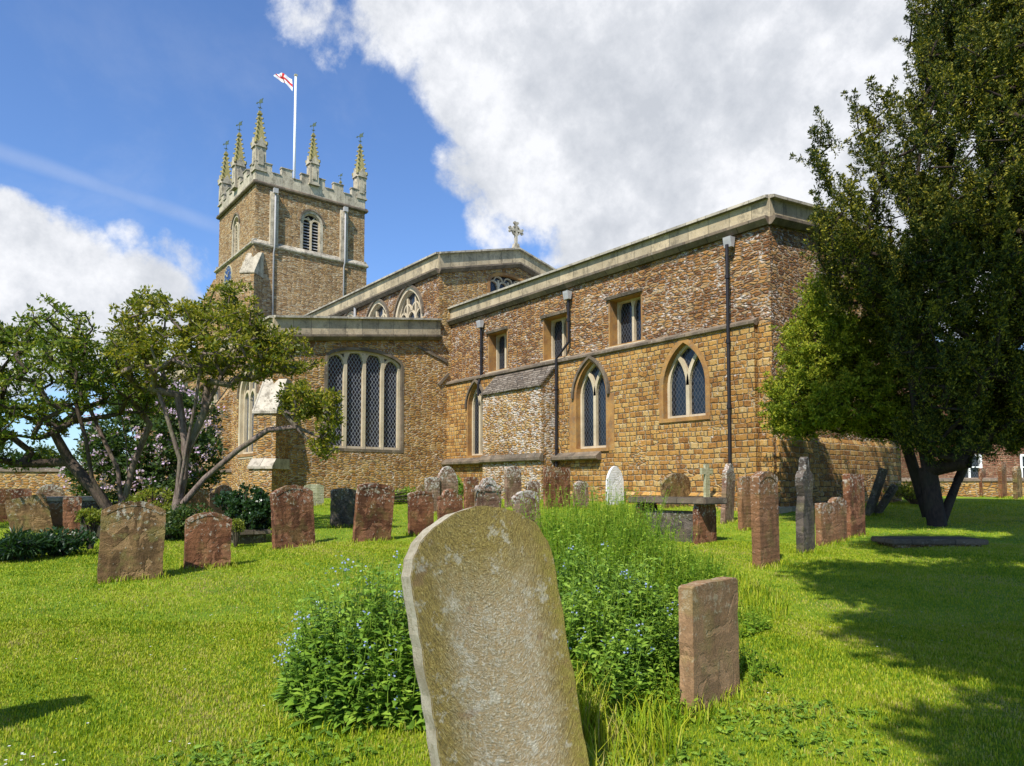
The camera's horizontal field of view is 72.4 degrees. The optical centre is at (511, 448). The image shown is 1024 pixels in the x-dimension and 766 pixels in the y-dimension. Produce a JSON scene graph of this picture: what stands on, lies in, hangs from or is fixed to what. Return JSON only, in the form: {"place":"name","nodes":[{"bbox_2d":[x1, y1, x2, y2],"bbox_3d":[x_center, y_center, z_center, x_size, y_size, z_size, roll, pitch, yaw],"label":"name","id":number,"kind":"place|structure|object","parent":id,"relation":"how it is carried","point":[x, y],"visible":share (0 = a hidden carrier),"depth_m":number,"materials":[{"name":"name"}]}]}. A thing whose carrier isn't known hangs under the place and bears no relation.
{"place":"outdoors","nodes":[
{"label":"outdoors","id":0,"kind":"place"},
{"bbox_2d":[0,0,1021,467],"label":"sky","id":1,"kind":"structure","parent":0,"point":[594,127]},
{"bbox_2d":[0,496,1023,765],"bbox_3d":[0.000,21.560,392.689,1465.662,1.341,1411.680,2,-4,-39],"label":"ground","id":2,"kind":"structure","parent":0,"point":[950,530],"depth_m":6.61,"materials":[{"name":"green plant"}]},
{"bbox_2d":[0,440,22,467],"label":"tree","id":3,"kind":"object","parent":2,"relation":"on","point":[8,454],"visible":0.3,"depth_m":49.89,"materials":[{"name":"green plant"}]},
{"bbox_2d":[0,489,31,522],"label":"headstone","id":4,"kind":"object","parent":2,"relation":"on","point":[7,494],"visible":0.34,"depth_m":18.08,"materials":[{"name":"red stone"}]},
{"bbox_2d":[0,525,52,562],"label":"leafy plant","id":5,"kind":"object","parent":2,"relation":"on","point":[14,546],"visible":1,"depth_m":11.38,"materials":[{"name":"green plant"}]},
{"bbox_2d":[5,494,52,533],"bbox_3d":[-10.652,1.620,15.491,0.907,1.208,0.120,-1,-5,-39],"label":"headstone","id":6,"kind":"object","parent":2,"relation":"on","point":[32,512],"visible":0.52,"depth_m":15.45,"materials":[{"name":"brown stone"}]},
{"bbox_2d":[12,442,66,467],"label":"tree","id":7,"kind":"object","parent":2,"relation":"on","point":[51,449],"visible":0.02,"depth_m":59.80,"materials":[{"name":"green plant"}]},
{"bbox_2d":[36,484,64,496],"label":"headstone","id":8,"kind":"object","parent":2,"relation":"on","point":[51,490],"visible":0.34,"depth_m":23.48,"materials":[{"name":"grey stone"}]},
{"bbox_2d":[48,503,62,528],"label":"headstone","id":9,"kind":"object","parent":2,"relation":"on","point":[56,511],"visible":0.26,"depth_m":16.30,"materials":[{"name":"beige stone"}]},
{"bbox_2d":[28,525,98,557],"bbox_3d":[-7.896,1.649,12.070,1.307,0.655,0.988,2,-4,-39],"label":"ground shrub","id":10,"kind":"object","parent":2,"relation":"on","point":[63,543],"visible":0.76,"depth_m":11.97,"materials":[{"name":"green plant"}]},
{"bbox_2d":[62,497,81,534],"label":"headstone","id":11,"kind":"object","parent":2,"relation":"on","point":[71,505],"visible":0.48,"depth_m":14.96,"materials":[{"name":"red stone"}]},
{"bbox_2d":[47,496,99,510],"bbox_3d":[-11.678,1.722,18.175,1.680,0.925,1.680,2,-4,-39],"label":"chest tomb","id":12,"kind":"object","parent":2,"relation":"on","point":[88,501],"visible":0.16,"depth_m":17.86,"materials":[{"name":"stone"}]},
{"bbox_2d":[0,293,173,509],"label":"tree","id":13,"kind":"object","parent":2,"relation":"on","point":[69,350],"visible":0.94,"depth_m":15.25,"materials":[{"name":"green plant"}]},
{"bbox_2d":[75,506,101,549],"bbox_3d":[-7.758,1.520,12.952,0.577,0.924,0.474,-1,-3,12],"label":"shrub","id":14,"kind":"object","parent":2,"relation":"on","point":[89,519],"visible":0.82,"depth_m":12.88,"materials":[{"name":"plant"}]},
{"bbox_2d":[80,522,100,538],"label":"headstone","id":15,"kind":"object","parent":2,"relation":"on","point":[98,532],"visible":0.05,"depth_m":14.34,"materials":[{"name":"stone"}]},
{"bbox_2d":[53,330,178,502],"bbox_3d":[-9.558,-0.708,16.860,3.094,4.545,1.728,0,-3,2],"label":"tree","id":16,"kind":"object","parent":2,"relation":"on","point":[123,494],"visible":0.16,"depth_m":16.77,"materials":[{"name":"grey plant"}]},
{"bbox_2d":[0,468,231,497],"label":"churchyard wall","id":17,"kind":"structure","parent":2,"relation":"on","point":[34,480],"depth_m":30.99,"materials":[{"name":"stone"}]},
{"bbox_2d":[97,501,165,583],"bbox_3d":[-5.321,1.462,9.793,0.808,1.452,0.157,4,-8,-32],"label":"headstone","id":18,"kind":"object","parent":2,"relation":"on","point":[132,537],"visible":0.7,"depth_m":9.74,"materials":[{"name":"brown stone"}]},
{"bbox_2d":[55,370,227,505],"bbox_3d":[-11.317,-0.364,22.314,3.904,4.828,5.530,13,-13,-77],"label":"rhododendron","id":19,"kind":"object","parent":2,"relation":"on","point":[153,471],"visible":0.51,"depth_m":21.21,"materials":[{"name":"green plant"}]},
{"bbox_2d":[122,485,173,516],"bbox_3d":[-8.034,1.381,15.521,1.199,1.165,1.191,2,-4,-39],"label":"shrub","id":20,"kind":"object","parent":2,"relation":"on","point":[145,495],"visible":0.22,"depth_m":15.51,"materials":[{"name":"green plant"}]},
{"bbox_2d":[135,491,164,505],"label":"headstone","id":21,"kind":"object","parent":2,"relation":"on","point":[150,499],"visible":0.06,"depth_m":21.08,"materials":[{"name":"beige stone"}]},
{"bbox_2d":[165,501,217,540],"bbox_3d":[-6.840,1.534,14.386,1.450,0.932,1.228,2,-4,-39],"label":"shrub","id":22,"kind":"object","parent":2,"relation":"on","point":[175,522],"visible":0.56,"depth_m":14.12,"materials":[{"name":"green plant"}]},
{"bbox_2d":[186,489,209,511],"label":"headstone","id":23,"kind":"object","parent":2,"relation":"on","point":[200,496],"visible":0.19,"depth_m":21.03,"materials":[{"name":"beige stone"}]},
{"bbox_2d":[183,512,231,568],"bbox_3d":[-4.730,1.603,10.878,0.673,1.221,0.127,3,-4,-34],"label":"headstone","id":24,"kind":"object","parent":2,"relation":"on","point":[207,535],"visible":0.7,"depth_m":10.83,"materials":[{"name":"red stone"}]},
{"bbox_2d":[209,485,233,518],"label":"headstone","id":25,"kind":"object","parent":2,"relation":"on","point":[218,489],"visible":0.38,"depth_m":17.23,"materials":[{"name":"beige stone"}]},
{"bbox_2d":[98,279,346,509],"bbox_3d":[-6.386,-1.139,15.351,4.490,5.178,4.709,2,-4,-39],"label":"tree","id":26,"kind":"object","parent":2,"relation":"on","point":[143,350],"visible":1,"depth_m":14.83,"materials":[{"name":"green plant"}]},
{"bbox_2d":[231,518,245,546],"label":"leafy plant","id":27,"kind":"object","parent":2,"relation":"on","point":[237,525],"visible":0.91,"depth_m":13.49,"materials":[{"name":"green plant"}]},
{"bbox_2d":[211,482,271,529],"bbox_3d":[-5.464,1.359,14.451,1.517,1.331,1.025,-1,-3,26],"label":"flowering bush","id":28,"kind":"object","parent":2,"relation":"on","point":[255,510],"visible":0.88,"depth_m":14.22,"materials":[{"name":"green plant"}]},
{"bbox_2d":[231,529,271,543],"bbox_3d":[-5.549,1.934,14.439,0.780,0.548,1.180,2,-4,-39],"label":"chest tomb","id":29,"kind":"object","parent":2,"relation":"on","point":[246,536],"visible":0.35,"depth_m":14.06,"materials":[{"name":"grey stone"}]},
{"bbox_2d":[270,485,314,549],"bbox_3d":[-4.215,1.484,13.500,0.137,1.553,0.855,-6,-3,43],"label":"headstone","id":30,"kind":"object","parent":2,"relation":"on","point":[292,514],"visible":0.64,"depth_m":13.43,"materials":[{"name":"red stone"}]},
{"bbox_2d":[304,484,323,505],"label":"headstone","id":31,"kind":"object","parent":2,"relation":"on","point":[318,493],"visible":0.4,"depth_m":23.54,"materials":[{"name":"beige stone"}]},
{"bbox_2d":[330,488,355,527],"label":"headstone","id":32,"kind":"object","parent":2,"relation":"on","point":[342,506],"visible":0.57,"depth_m":16.64,"materials":[{"name":"grey stone"}]},
{"bbox_2d":[269,543,425,736],"bbox_3d":[-0.209,1.155,3.057,1.619,1.221,6.028,1,-3,-19],"label":"alkanet","id":33,"kind":"object","parent":2,"relation":"on","point":[350,672],"visible":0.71,"depth_m":4.66,"materials":[{"name":"green plant"}]},
{"bbox_2d":[352,483,394,541],"bbox_3d":[-2.785,1.457,14.062,0.791,1.522,0.127,6,-2,-35],"label":"headstone","id":34,"kind":"object","parent":2,"relation":"on","point":[373,512],"visible":0.71,"depth_m":14.00,"materials":[{"name":"red stone"}]},
{"bbox_2d":[354,486,415,503],"bbox_3d":[-4.418,1.698,24.521,2.984,0.865,1.447,2,-4,-39],"label":"shrub","id":35,"kind":"object","parent":2,"relation":"on","point":[401,495],"visible":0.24,"depth_m":24.64,"materials":[{"name":"green plant"}]},
{"bbox_2d":[407,491,433,535],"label":"headstone","id":36,"kind":"object","parent":2,"relation":"on","point":[420,511],"visible":0.66,"depth_m":15.13,"materials":[{"name":"red stone"}]},
{"bbox_2d":[416,484,424,490],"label":"headstone","id":37,"kind":"object","parent":2,"relation":"on","point":[420,487],"visible":0.2,"depth_m":24.13,"materials":[{"name":"brown stone"}]},
{"bbox_2d":[424,477,439,512],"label":"headstone","id":38,"kind":"object","parent":2,"relation":"on","point":[432,484],"visible":0.48,"depth_m":20.51,"materials":[{"name":"beige stone"}]},
{"bbox_2d":[437,466,457,495],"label":"headstone","id":39,"kind":"object","parent":2,"relation":"on","point":[447,475],"visible":0.45,"depth_m":20.88,"materials":[{"name":"grey stone"}]},
{"bbox_2d":[2,592,893,764],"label":"daisies","id":40,"kind":"object","parent":2,"relation":"on","point":[169,741],"visible":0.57,"depth_m":4.14,"materials":[{"name":"white plant"}]},
{"bbox_2d":[437,489,462,519],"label":"headstone","id":41,"kind":"object","parent":2,"relation":"on","point":[449,501],"visible":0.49,"depth_m":14.11,"materials":[{"name":"red stone"}]},
{"bbox_2d":[456,474,463,496],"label":"shrub","id":42,"kind":"object","parent":2,"relation":"on","point":[460,487],"visible":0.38,"depth_m":29.84,"materials":[{"name":"green plant"}]},
{"bbox_2d":[463,477,478,508],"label":"headstone","id":43,"kind":"object","parent":2,"relation":"on","point":[470,483],"visible":0.52,"depth_m":18.92,"materials":[{"name":"red stone"}]},
{"bbox_2d":[471,477,507,506],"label":"headstone","id":44,"kind":"object","parent":2,"relation":"on","point":[485,490],"visible":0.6,"depth_m":14.79,"materials":[{"name":"grey stone"}]},
{"bbox_2d":[401,506,588,765],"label":"headstone","id":45,"kind":"object","parent":2,"relation":"on","point":[494,672],"visible":1,"depth_m":3.27,"materials":[{"name":"stone"}]},
{"bbox_2d":[1,495,1023,765],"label":"long grass","id":46,"kind":"structure","parent":2,"relation":"on","point":[645,721],"depth_m":4.47,"materials":[{"name":"green plant"}]},
{"bbox_2d":[504,466,521,507],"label":"headstone","id":47,"kind":"object","parent":2,"relation":"on","point":[512,481],"visible":0.67,"depth_m":22.58,"materials":[{"name":"brown stone"}]},
{"bbox_2d":[136,73,901,513],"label":"church","id":48,"kind":"structure","parent":2,"relation":"on","point":[644,363],"depth_m":29.23,"materials":[{"name":"stone"}]},
{"bbox_2d":[204,378,220,458],"bbox_3d":[-15.247,-1.468,35.909,0.430,4.316,2.784,2,-4,-39],"label":"window","id":49,"kind":"structure","parent":48,"relation":"in","point":[218,394],"depth_m":36.22,"materials":[{"name":"stone"}]},
{"bbox_2d":[231,212,239,255],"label":"window","id":50,"kind":"structure","parent":48,"relation":"in","point":[235,224],"depth_m":60.85,"materials":[{"name":"stone"}]},
{"bbox_2d":[236,363,258,458],"bbox_3d":[-11.801,-1.693,31.629,0.430,4.316,2.784,2,-4,-39],"label":"window","id":51,"kind":"structure","parent":48,"relation":"in","point":[247,393],"depth_m":32.37,"materials":[{"name":"stone"}]},
{"bbox_2d":[299,209,324,252],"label":"window","id":52,"kind":"structure","parent":48,"relation":"in","point":[311,222],"depth_m":59.74,"materials":[{"name":"stone"}]},
{"bbox_2d":[344,311,357,316],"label":"window","id":53,"kind":"structure","parent":48,"relation":"in","point":[351,313],"depth_m":42.21,"materials":[{"name":"stone"}]},
{"bbox_2d":[324,347,403,452],"bbox_3d":[-6.768,-2.199,31.944,3.972,4.735,0.378,2,-4,-39],"label":"window","id":54,"kind":"structure","parent":48,"relation":"in","point":[371,381],"depth_m":32.14,"materials":[{"name":"glass"}]},
{"bbox_2d":[365,299,389,316],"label":"window","id":55,"kind":"structure","parent":48,"relation":"in","point":[378,308],"depth_m":39.83,"materials":[{"name":"stone"}]},
{"bbox_2d":[393,285,423,317],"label":"window","id":56,"kind":"structure","parent":48,"relation":"in","point":[409,303],"depth_m":37.12,"materials":[{"name":"stone"}]},
{"bbox_2d":[464,379,483,457],"bbox_3d":[-1.569,-1.379,32.684,0.480,3.687,1.614,2,-4,-39],"label":"window","id":57,"kind":"structure","parent":48,"relation":"in","point":[473,403],"depth_m":33.08,"materials":[{"name":"stone"}]},
{"bbox_2d":[485,326,509,373],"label":"window","id":58,"kind":"structure","parent":48,"relation":"in","point":[497,338],"depth_m":32.44,"materials":[{"name":"stone"}]},
{"bbox_2d":[488,272,523,292],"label":"window","id":59,"kind":"structure","parent":48,"relation":"in","point":[496,281],"depth_m":37.26,"materials":[{"name":"stone"}]},
{"bbox_2d":[540,309,570,361],"bbox_3d":[1.978,-4.599,28.995,0.740,2.035,1.811,2,-4,-39],"label":"window","id":60,"kind":"structure","parent":48,"relation":"in","point":[555,323],"depth_m":29.44,"materials":[{"name":"stone"}]},
{"bbox_2d":[571,355,609,451],"bbox_3d":[3.121,-1.709,26.860,0.480,3.712,2.013,2,-4,-39],"label":"window","id":61,"kind":"structure","parent":48,"relation":"in","point":[590,390],"depth_m":27.13,"materials":[{"name":"stone"}]},
{"bbox_2d":[605,288,644,348],"bbox_3d":[4.376,-4.755,26.017,0.740,2.035,1.939,2,-4,-39],"label":"window","id":62,"kind":"structure","parent":48,"relation":"in","point":[625,310],"depth_m":26.43,"materials":[{"name":"stone"}]},
{"bbox_2d":[659,338,710,423],"bbox_3d":[5.868,-2.305,23.518,0.420,2.892,2.074,2,-4,-39],"label":"window","id":63,"kind":"structure","parent":48,"relation":"in","point":[684,383],"depth_m":23.69,"materials":[{"name":"stone"}]},
{"bbox_2d":[150,695,900,765],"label":"lawn weeds","id":64,"kind":"object","parent":2,"relation":"on","point":[227,759],"visible":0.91,"depth_m":4.23,"materials":[{"name":"green plant"}]},
{"bbox_2d":[511,490,541,527],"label":"headstone","id":65,"kind":"object","parent":2,"relation":"on","point":[517,497],"visible":0.43,"depth_m":15.96,"materials":[{"name":"beige stone"}]},
{"bbox_2d":[526,481,539,497],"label":"headstone","id":66,"kind":"object","parent":2,"relation":"on","point":[533,485],"visible":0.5,"depth_m":23.36,"materials":[{"name":"grey stone"}]},
{"bbox_2d":[543,467,569,508],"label":"headstone","id":67,"kind":"object","parent":2,"relation":"on","point":[556,477],"visible":0.62,"depth_m":22.30,"materials":[{"name":"red stone"}]},
{"bbox_2d":[573,481,588,507],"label":"headstone","id":68,"kind":"object","parent":2,"relation":"on","point":[578,488],"visible":0.53,"depth_m":22.55,"materials":[{"name":"beige stone"}]},
{"bbox_2d":[546,530,679,729],"bbox_3d":[0.764,1.188,3.530,1.664,1.155,7.145,0,-3,-1],"label":"alkanet","id":69,"kind":"object","parent":2,"relation":"on","point":[631,628],"visible":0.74,"depth_m":5.21,"materials":[{"name":"green plant"}]},
{"bbox_2d":[606,466,623,504],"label":"headstone","id":70,"kind":"object","parent":2,"relation":"on","point":[614,476],"visible":0.51,"depth_m":24.52,"materials":[{"name":"white stone"}]},
{"bbox_2d":[492,476,741,631],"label":"weeds","id":71,"kind":"object","parent":2,"relation":"on","point":[624,537],"visible":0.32,"depth_m":7.90,"materials":[{"name":"green plant"}]},
{"bbox_2d":[660,473,690,508],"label":"headstone","id":72,"kind":"object","parent":2,"relation":"on","point":[678,484],"visible":0.48,"depth_m":22.45,"materials":[{"name":"brown stone"}]},
{"bbox_2d":[628,496,727,544],"bbox_3d":[3.361,1.587,14.335,0.760,1.176,1.960,2,-4,-39],"label":"table tomb","id":73,"kind":"object","parent":2,"relation":"on","point":[700,519],"visible":0.71,"depth_m":13.86,"materials":[{"name":"grey stone"}]},
{"bbox_2d":[700,464,712,496],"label":"cross headstone","id":74,"kind":"object","parent":2,"relation":"on","point":[706,471],"visible":0.6,"depth_m":21.63,"materials":[{"name":"grey stone"}]},
{"bbox_2d":[678,577,739,715],"bbox_3d":[1.407,1.548,4.964,0.643,1.216,0.110,3,-4,-45],"label":"headstone","id":75,"kind":"object","parent":2,"relation":"on","point":[708,640],"visible":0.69,"depth_m":4.86,"materials":[{"name":"brown stone"}]},
{"bbox_2d":[643,545,783,724],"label":"weeds","id":76,"kind":"object","parent":2,"relation":"on","point":[758,624],"visible":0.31,"depth_m":5.58,"materials":[{"name":"green plant"}]},
{"bbox_2d":[720,464,735,523],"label":"headstone","id":77,"kind":"object","parent":2,"relation":"on","point":[728,489],"visible":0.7,"depth_m":17.90,"materials":[{"name":"grey stone"}]},
{"bbox_2d":[737,476,750,530],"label":"headstone","id":78,"kind":"object","parent":2,"relation":"on","point":[744,501],"visible":0.52,"depth_m":16.13,"materials":[{"name":"beige stone"}]},
{"bbox_2d":[750,471,779,568],"bbox_3d":[3.980,1.278,10.980,0.629,1.838,0.147,1,-3,-43],"label":"headstone","id":79,"kind":"object","parent":2,"relation":"on","point":[764,516],"visible":0.77,"depth_m":10.85,"materials":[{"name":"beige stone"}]},
{"bbox_2d":[795,457,814,552],"bbox_3d":[5.255,1.188,12.546,0.130,2.073,0.671,-2,-4,39],"label":"headstone","id":80,"kind":"object","parent":2,"relation":"on","point":[805,521],"visible":0.77,"depth_m":12.39,"materials":[{"name":"grey stone"}]},
{"bbox_2d":[815,503,833,545],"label":"headstone","id":81,"kind":"object","parent":2,"relation":"on","point":[824,524],"visible":0.69,"depth_m":13.84,"materials":[{"name":"beige stone"}]},
{"bbox_2d":[828,497,846,542],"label":"headstone","id":82,"kind":"object","parent":2,"relation":"on","point":[840,516],"visible":0.61,"depth_m":14.23,"materials":[{"name":"beige stone"}]},
{"bbox_2d":[755,271,943,516],"bbox_3d":[9.087,-1.553,18.987,5.030,6.837,3.547,1,-3,-21],"label":"yew tree","id":83,"kind":"object","parent":2,"relation":"on","point":[810,393],"visible":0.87,"depth_m":18.33,"materials":[{"name":"green plant"}]},
{"bbox_2d":[843,474,865,537],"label":"headstone","id":84,"kind":"object","parent":2,"relation":"on","point":[853,491],"visible":0.68,"depth_m":14.86,"materials":[{"name":"red stone"}]},
{"bbox_2d":[865,467,887,515],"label":"headstone","id":85,"kind":"object","parent":2,"relation":"on","point":[876,490],"visible":0.79,"depth_m":19.34,"materials":[{"name":"grey stone"}]},
{"bbox_2d":[873,483,897,515],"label":"headstone","id":86,"kind":"object","parent":2,"relation":"on","point":[886,498],"visible":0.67,"depth_m":19.64,"materials":[{"name":"grey stone"}]},
{"bbox_2d":[789,0,1023,526],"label":"yew tree","id":87,"kind":"object","parent":2,"relation":"on","point":[972,378],"visible":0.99,"depth_m":16.23,"materials":[{"name":"green plant"}]},
{"bbox_2d":[883,480,944,503],"bbox_3d":[14.289,1.613,24.906,1.900,0.985,1.831,2,-4,-39],"label":"shrub","id":88,"kind":"object","parent":2,"relation":"on","point":[905,492],"visible":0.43,"depth_m":24.80,"materials":[{"name":"green plant"}]},
{"bbox_2d":[871,536,988,548],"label":"grave slab","id":89,"kind":"structure","parent":2,"relation":"on","point":[895,542],"depth_m":13.10,"materials":[{"name":"grey stone"}]},
{"bbox_2d":[898,376,1023,477],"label":"brick house","id":90,"kind":"structure","parent":2,"relation":"on","point":[992,470],"depth_m":40.02,"materials":[{"name":"brick"}]},
{"bbox_2d":[964,454,981,477],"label":"window","id":91,"kind":"structure","parent":90,"relation":"in","point":[969,474],"depth_m":40.09,"materials":[{"name":"white paint"}]},
{"bbox_2d":[1020,454,1023,477],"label":"window","id":92,"kind":"structure","parent":90,"relation":"in","point":[1021,455],"depth_m":39.99,"materials":[{"name":"white paint"}]},
{"bbox_2d":[901,478,1023,496],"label":"boundary wall","id":93,"kind":"structure","parent":2,"relation":"on","point":[969,487],"depth_m":33.97,"materials":[{"name":"stone"}]},
{"bbox_2d":[978,468,985,496],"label":"headstone","id":94,"kind":"object","parent":2,"relation":"on","point":[982,473],"visible":0.56,"depth_m":33.91,"materials":[{"name":"red stone"}]},
{"bbox_2d":[997,462,1006,497],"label":"headstone","id":95,"kind":"object","parent":2,"relation":"on","point":[1002,480],"visible":0.69,"depth_m":32.07,"materials":[{"name":"red stone"}]},
{"bbox_2d":[1012,466,1022,498],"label":"headstone","id":96,"kind":"object","parent":2,"relation":"on","point":[1017,480],"visible":0.72,"depth_m":29.53,"materials":[{"name":"brown stone"}]}
]}

